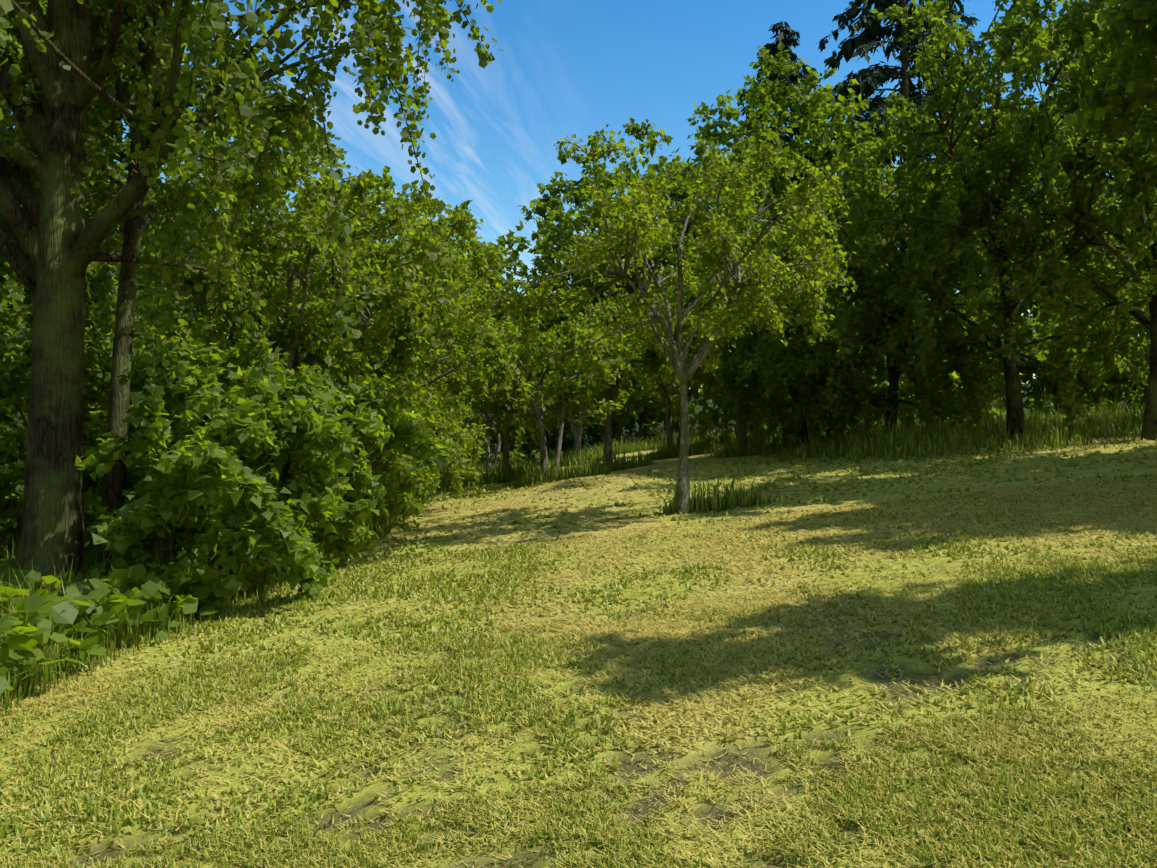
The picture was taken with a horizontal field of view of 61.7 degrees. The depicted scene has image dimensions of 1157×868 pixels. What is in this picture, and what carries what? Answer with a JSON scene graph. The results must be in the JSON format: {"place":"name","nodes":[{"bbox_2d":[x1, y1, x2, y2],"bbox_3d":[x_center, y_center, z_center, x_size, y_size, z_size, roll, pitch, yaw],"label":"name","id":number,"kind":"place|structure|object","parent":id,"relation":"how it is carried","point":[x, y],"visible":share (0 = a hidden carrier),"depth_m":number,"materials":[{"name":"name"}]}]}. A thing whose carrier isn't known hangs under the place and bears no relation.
{"place":"outdoors","nodes":[
{"label":"outdoors","id":0,"kind":"place"},
{"bbox_2d":[6,0,1138,411],"label":"sky","id":1,"kind":"structure","parent":0,"point":[564,67],"materials":[{"name":"blue"}]},
{"bbox_2d":[0,383,1156,867],"bbox_3d":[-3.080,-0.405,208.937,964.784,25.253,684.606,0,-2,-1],"label":"ground","id":2,"kind":"structure","parent":0,"point":[762,753],"depth_m":5.70,"materials":[{"name":"green plant"}]},
{"bbox_2d":[0,397,24,434],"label":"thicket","id":3,"kind":"object","parent":2,"relation":"on","point":[9,414],"visible":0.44,"depth_m":14.20,"materials":[{"name":"green plant"}]},
{"bbox_2d":[0,295,33,430],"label":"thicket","id":4,"kind":"object","parent":2,"relation":"on","point":[7,312],"visible":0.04,"depth_m":18.85,"materials":[{"name":"green plant"}]},
{"bbox_2d":[0,345,107,571],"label":"shrub","id":5,"kind":"object","parent":2,"relation":"on","point":[13,446],"visible":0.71,"depth_m":12.20,"materials":[{"name":"green plant"}]},
{"bbox_2d":[0,6,118,348],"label":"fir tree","id":6,"kind":"object","parent":2,"relation":"on","point":[34,154],"depth_m":59.21,"materials":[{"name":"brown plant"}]},
{"bbox_2d":[0,321,129,516],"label":"shrub","id":7,"kind":"object","parent":2,"relation":"on","point":[90,393],"visible":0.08,"depth_m":15.24,"materials":[{"name":"green plant"}]},
{"bbox_2d":[1,22,196,373],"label":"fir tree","id":8,"kind":"object","parent":2,"relation":"on","point":[122,157],"visible":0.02,"depth_m":49.89,"materials":[{"name":"green plant"}]},
{"bbox_2d":[0,0,203,405],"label":"tree","id":9,"kind":"object","parent":2,"relation":"on","point":[126,145],"visible":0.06,"depth_m":25.63,"materials":[{"name":"green plant"}]},
{"bbox_2d":[0,281,216,488],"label":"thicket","id":10,"kind":"object","parent":2,"relation":"on","point":[14,292],"depth_m":19.64,"materials":[{"name":"green plant"}]},
{"bbox_2d":[0,535,270,692],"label":"weeds","id":11,"kind":"object","parent":2,"relation":"on","point":[70,606],"visible":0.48,"depth_m":8.75,"materials":[{"name":"green plant"}]},
{"bbox_2d":[83,341,233,516],"bbox_3d":[-5.926,0.626,14.548,2.947,3.912,3.130,-1,-2,20],"label":"shrub","id":12,"kind":"object","parent":2,"relation":"on","point":[99,415],"depth_m":13.90,"materials":[{"name":"green plant"}]},
{"bbox_2d":[83,296,320,571],"bbox_3d":[-4.901,0.242,12.386,3.310,4.003,3.222,0,-2,-1],"label":"shrub","id":13,"kind":"object","parent":2,"relation":"on","point":[96,357],"visible":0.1,"depth_m":11.49,"materials":[{"name":"green plant"}]},
{"bbox_2d":[75,331,353,617],"bbox_3d":[-4.049,0.776,10.562,3.132,3.833,3.308,0,-2,-1],"label":"shrub","id":14,"kind":"object","parent":2,"relation":"on","point":[212,469],"visible":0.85,"depth_m":9.71,"materials":[{"name":"green plant"}]},
{"bbox_2d":[3,67,435,491],"bbox_3d":[-6.562,-2.181,17.637,7.283,8.981,6.521,0,-2,10],"label":"tree","id":15,"kind":"object","parent":2,"relation":"on","point":[227,312],"visible":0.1,"depth_m":16.32,"materials":[{"name":"green plant"}]},
{"bbox_2d":[94,84,381,345],"bbox_3d":[-11.665,-4.668,32.431,10.415,14.193,10.795,0,-2,-1],"label":"tree","id":16,"kind":"object","parent":2,"relation":"on","point":[370,174],"visible":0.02,"depth_m":31.99,"materials":[{"name":"green plant"}]},
{"bbox_2d":[0,0,503,595],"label":"tree","id":17,"kind":"object","parent":2,"relation":"on","point":[54,232],"visible":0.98,"depth_m":10.08,"materials":[{"name":"green plant"}]},
{"bbox_2d":[121,331,388,573],"bbox_3d":[-3.765,0.405,11.942,3.156,3.452,3.004,0,-2,-1],"label":"shrub","id":18,"kind":"object","parent":2,"relation":"on","point":[317,459],"visible":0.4,"depth_m":11.29,"materials":[{"name":"green plant"}]},
{"bbox_2d":[86,130,469,532],"bbox_3d":[-4.655,-1.198,15.391,5.703,6.652,5.511,0,-2,-1],"label":"tree","id":19,"kind":"object","parent":2,"relation":"on","point":[299,324],"visible":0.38,"depth_m":15.04,"materials":[{"name":"green plant"}]},
{"bbox_2d":[188,144,410,388],"bbox_3d":[-7.396,-2.543,24.749,6.146,9.617,6.834,0,-2,-1],"label":"tree","id":20,"kind":"object","parent":2,"relation":"on","point":[249,330],"depth_m":24.55,"materials":[{"name":"green plant"}]},
{"bbox_2d":[263,346,436,515],"bbox_3d":[-3.889,0.441,13.982,3.597,3.468,3.057,0,-2,-1],"label":"shrub","id":21,"kind":"object","parent":2,"relation":"on","point":[395,436],"visible":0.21,"depth_m":13.67,"materials":[{"name":"green plant"}]},
{"bbox_2d":[232,183,502,502],"bbox_3d":[-3.827,-1.451,18.519,5.473,7.146,5.425,-2,-3,40],"label":"tree","id":22,"kind":"object","parent":2,"relation":"on","point":[463,445],"visible":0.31,"depth_m":18.27,"materials":[{"name":"green plant"}]},
{"bbox_2d":[242,181,511,492],"bbox_3d":[-4.794,-2.073,22.749,6.483,8.157,6.181,0,-2,-1],"label":"tree","id":23,"kind":"object","parent":2,"relation":"on","point":[427,378],"visible":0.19,"depth_m":22.10,"materials":[{"name":"green plant"}]},
{"bbox_2d":[338,385,455,518],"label":"shrub","id":24,"kind":"object","parent":2,"relation":"on","point":[415,499],"visible":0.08,"depth_m":16.51,"materials":[{"name":"green plant"}]},
{"bbox_2d":[324,213,524,428],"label":"tree","id":25,"kind":"object","parent":2,"relation":"on","point":[492,281],"visible":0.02,"depth_m":40.54,"materials":[{"name":"green plant"}]},
{"bbox_2d":[357,192,530,388],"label":"tree","id":26,"kind":"object","parent":2,"relation":"on","point":[463,205],"visible":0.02,"depth_m":83.62,"materials":[{"name":"green plant"}]},
{"bbox_2d":[427,369,514,465],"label":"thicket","id":27,"kind":"object","parent":2,"relation":"on","point":[465,420],"visible":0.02,"depth_m":41.35,"materials":[{"name":"green plant"}]},
{"bbox_2d":[430,327,536,471],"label":"orchard tree","id":28,"kind":"object","parent":2,"relation":"on","point":[521,428],"depth_m":32.75,"materials":[{"name":"green plant"}]},
{"bbox_2d":[419,315,572,481],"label":"orchard tree","id":29,"kind":"object","parent":2,"relation":"on","point":[530,423],"visible":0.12,"depth_m":27.14,"materials":[{"name":"green plant"}]},
{"bbox_2d":[467,416,536,465],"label":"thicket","id":30,"kind":"object","parent":2,"relation":"on","point":[495,441],"visible":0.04,"depth_m":47.36,"materials":[{"name":"green plant"}]},
{"bbox_2d":[423,242,599,448],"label":"tree","id":31,"kind":"object","parent":2,"relation":"on","point":[471,267],"depth_m":46.71,"materials":[{"name":"green plant"}]},
{"bbox_2d":[465,408,589,467],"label":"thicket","id":32,"kind":"object","parent":2,"relation":"on","point":[515,453],"visible":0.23,"depth_m":41.19,"materials":[{"name":"green plant"}]},
{"bbox_2d":[500,378,567,453],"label":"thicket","id":33,"kind":"object","parent":2,"relation":"on","point":[551,444],"visible":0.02,"depth_m":46.10,"materials":[{"name":"green plant"}]},
{"bbox_2d":[436,300,644,476],"bbox_3d":[-0.900,-0.921,23.861,5.069,4.886,5.266,0,-2,-1],"label":"orchard tree","id":34,"kind":"object","parent":2,"relation":"on","point":[502,377],"visible":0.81,"depth_m":23.23,"materials":[{"name":"green plant"}]},
{"bbox_2d":[469,193,656,446],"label":"tree","id":35,"kind":"object","parent":2,"relation":"on","point":[513,257],"visible":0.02,"depth_m":73.46,"materials":[{"name":"green plant"}]},
{"bbox_2d":[516,380,628,448],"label":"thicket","id":36,"kind":"object","parent":2,"relation":"on","point":[587,420],"visible":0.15,"depth_m":42.28,"materials":[{"name":"green plant"}]},
{"bbox_2d":[504,234,642,450],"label":"tree","id":37,"kind":"object","parent":2,"relation":"on","point":[535,273],"depth_m":49.88,"materials":[{"name":"green plant"}]},
{"bbox_2d":[534,394,630,455],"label":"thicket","id":38,"kind":"object","parent":2,"relation":"on","point":[588,439],"depth_m":46.70,"materials":[{"name":"green plant"}]},
{"bbox_2d":[545,315,630,458],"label":"orchard tree","id":39,"kind":"object","parent":2,"relation":"on","point":[577,435],"visible":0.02,"depth_m":34.80,"materials":[{"name":"green plant"}]},
{"bbox_2d":[516,285,701,465],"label":"orchard tree","id":40,"kind":"object","parent":2,"relation":"on","point":[653,360],"visible":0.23,"depth_m":25.71,"materials":[{"name":"green plant"}]},
{"bbox_2d":[591,375,679,447],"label":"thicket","id":41,"kind":"object","parent":2,"relation":"on","point":[641,410],"visible":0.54,"depth_m":43.07,"materials":[{"name":"green plant"}]},
{"bbox_2d":[521,118,766,442],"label":"maple tree","id":42,"kind":"object","parent":2,"relation":"on","point":[561,237],"visible":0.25,"depth_m":46.32,"materials":[{"name":"green plant"}]},
{"bbox_2d":[434,124,857,513],"bbox_3d":[1.536,-1.586,13.899,4.922,6.053,5.249,-2,-3,38],"label":"orchard tree","id":43,"kind":"object","parent":2,"relation":"on","point":[754,281],"visible":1,"depth_m":13.73,"materials":[{"name":"green plant"}]},
{"bbox_2d":[620,388,676,439],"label":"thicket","id":44,"kind":"object","parent":2,"relation":"on","point":[664,427],"visible":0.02,"depth_m":50.73,"materials":[{"name":"green plant"}]},
{"bbox_2d":[595,127,732,432],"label":"tree","id":45,"kind":"object","parent":2,"relation":"on","point":[652,142],"visible":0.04,"depth_m":76.41,"materials":[{"name":"green plant"}]},
{"bbox_2d":[614,299,726,456],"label":"orchard tree","id":46,"kind":"object","parent":2,"relation":"on","point":[667,394],"visible":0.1,"depth_m":29.90,"materials":[{"name":"green plant"}]},
{"bbox_2d":[647,266,807,450],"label":"orchard tree","id":47,"kind":"object","parent":2,"relation":"on","point":[696,375],"visible":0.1,"depth_m":25.85,"materials":[{"name":"green plant"}]},
{"bbox_2d":[670,366,790,448],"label":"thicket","id":48,"kind":"object","parent":2,"relation":"on","point":[701,402],"depth_m":33.00,"materials":[{"name":"green plant"}]},
{"bbox_2d":[694,21,824,421],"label":"fir tree","id":49,"kind":"object","parent":2,"relation":"on","point":[787,42],"visible":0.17,"depth_m":62.10,"materials":[{"name":"green plant"}]},
{"bbox_2d":[595,40,928,413],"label":"maple tree","id":50,"kind":"object","parent":2,"relation":"on","point":[755,96],"visible":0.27,"depth_m":43.22,"materials":[{"name":"green plant"}]},
{"bbox_2d":[689,338,845,448],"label":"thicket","id":51,"kind":"object","parent":2,"relation":"on","point":[703,427],"visible":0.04,"depth_m":29.50,"materials":[{"name":"green plant"}]},
{"bbox_2d":[668,197,917,449],"bbox_3d":[5.588,-2.439,25.539,6.039,7.017,6.353,1,-2,-25],"label":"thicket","id":52,"kind":"object","parent":2,"relation":"on","point":[735,388],"visible":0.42,"depth_m":24.16,"materials":[{"name":"green plant"}]},
{"bbox_2d":[764,345,885,434],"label":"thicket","id":53,"kind":"object","parent":2,"relation":"on","point":[863,419],"depth_m":29.46,"materials":[{"name":"green plant"}]},
{"bbox_2d":[730,88,997,300],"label":"maple tree","id":54,"kind":"object","parent":2,"relation":"on","point":[898,102],"visible":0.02,"depth_m":46.51,"materials":[{"name":"green plant"}]},
{"bbox_2d":[725,156,1047,449],"bbox_3d":[7.099,-3.002,22.497,6.798,7.241,6.991,0,-2,-1],"label":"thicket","id":55,"kind":"object","parent":2,"relation":"on","point":[885,297],"visible":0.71,"depth_m":21.52,"materials":[{"name":"green plant"}]},
{"bbox_2d":[855,320,929,419],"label":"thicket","id":56,"kind":"object","parent":2,"relation":"on","point":[899,384],"depth_m":34.24,"materials":[{"name":"green plant"}]},
{"bbox_2d":[786,0,1040,394],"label":"fir tree","id":57,"kind":"object","parent":2,"relation":"on","point":[865,41],"visible":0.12,"depth_m":56.95,"materials":[{"name":"green plant"}]},
{"bbox_2d":[864,316,1025,421],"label":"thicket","id":58,"kind":"object","parent":2,"relation":"on","point":[963,398],"visible":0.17,"depth_m":28.84,"materials":[{"name":"green plant"}]},
{"bbox_2d":[914,293,1005,412],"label":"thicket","id":59,"kind":"object","parent":2,"relation":"on","point":[981,317],"depth_m":34.47,"materials":[{"name":"green plant"}]},
{"bbox_2d":[941,285,1025,403],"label":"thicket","id":60,"kind":"object","parent":2,"relation":"on","point":[990,288],"visible":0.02,"depth_m":34.44,"materials":[{"name":"green plant"}]},
{"bbox_2d":[817,0,1156,439],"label":"maple tree","id":61,"kind":"object","parent":2,"relation":"on","point":[1081,15],"visible":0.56,"depth_m":20.48,"materials":[{"name":"green plant"}]},
{"bbox_2d":[907,14,1155,412],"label":"maple tree","id":62,"kind":"object","parent":2,"relation":"on","point":[1111,237],"visible":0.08,"depth_m":43.09,"materials":[{"name":"green plant"}]},
{"bbox_2d":[923,0,1156,440],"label":"maple tree","id":63,"kind":"object","parent":2,"relation":"on","point":[1133,184],"visible":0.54,"depth_m":19.09,"materials":[{"name":"green plant"}]},
{"bbox_2d":[958,300,1128,417],"bbox_3d":[14.285,-2.002,29.848,4.379,4.246,5.409,-2,-3,45],"label":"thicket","id":64,"kind":"object","parent":2,"relation":"on","point":[1027,369],"visible":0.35,"depth_m":29.50,"materials":[{"name":"green plant"}]},
{"bbox_2d":[952,0,1155,379],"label":"crest tree","id":65,"kind":"object","parent":2,"relation":"on","point":[1145,304],"visible":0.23,"depth_m":22.21,"materials":[{"name":"green plant"}]},
{"bbox_2d":[986,186,1145,394],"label":"tree","id":66,"kind":"object","parent":2,"relation":"on","point":[1028,293],"depth_m":77.93,"materials":[{"name":"green plant"}]},
{"bbox_2d":[990,294,1147,411],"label":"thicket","id":67,"kind":"object","parent":2,"relation":"on","point":[1110,396],"visible":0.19,"depth_m":30.00,"materials":[{"name":"green plant"}]},
{"bbox_2d":[1040,292,1133,401],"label":"thicket","id":68,"kind":"object","parent":2,"relation":"on","point":[1131,389],"visible":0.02,"depth_m":35.48,"materials":[{"name":"green plant"}]},
{"bbox_2d":[1032,111,1153,361],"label":"maple tree","id":69,"kind":"object","parent":2,"relation":"on","point":[1119,243],"depth_m":46.07,"materials":[{"name":"green plant"}]},
{"bbox_2d":[1050,310,1149,412],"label":"thicket","id":70,"kind":"object","parent":2,"relation":"on","point":[1125,394],"visible":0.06,"depth_m":34.61,"materials":[{"name":"green plant"}]},
{"bbox_2d":[1061,0,1156,156],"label":"tree","id":71,"kind":"object","parent":2,"relation":"on","point":[1131,61],"visible":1,"depth_m":14.44,"materials":[{"name":"green plant"}]},
{"bbox_2d":[1106,335,1149,411],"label":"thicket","id":72,"kind":"object","parent":2,"relation":"on","point":[1127,378],"visible":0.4,"depth_m":28.85,"materials":[{"name":"green plant"}]}
]}

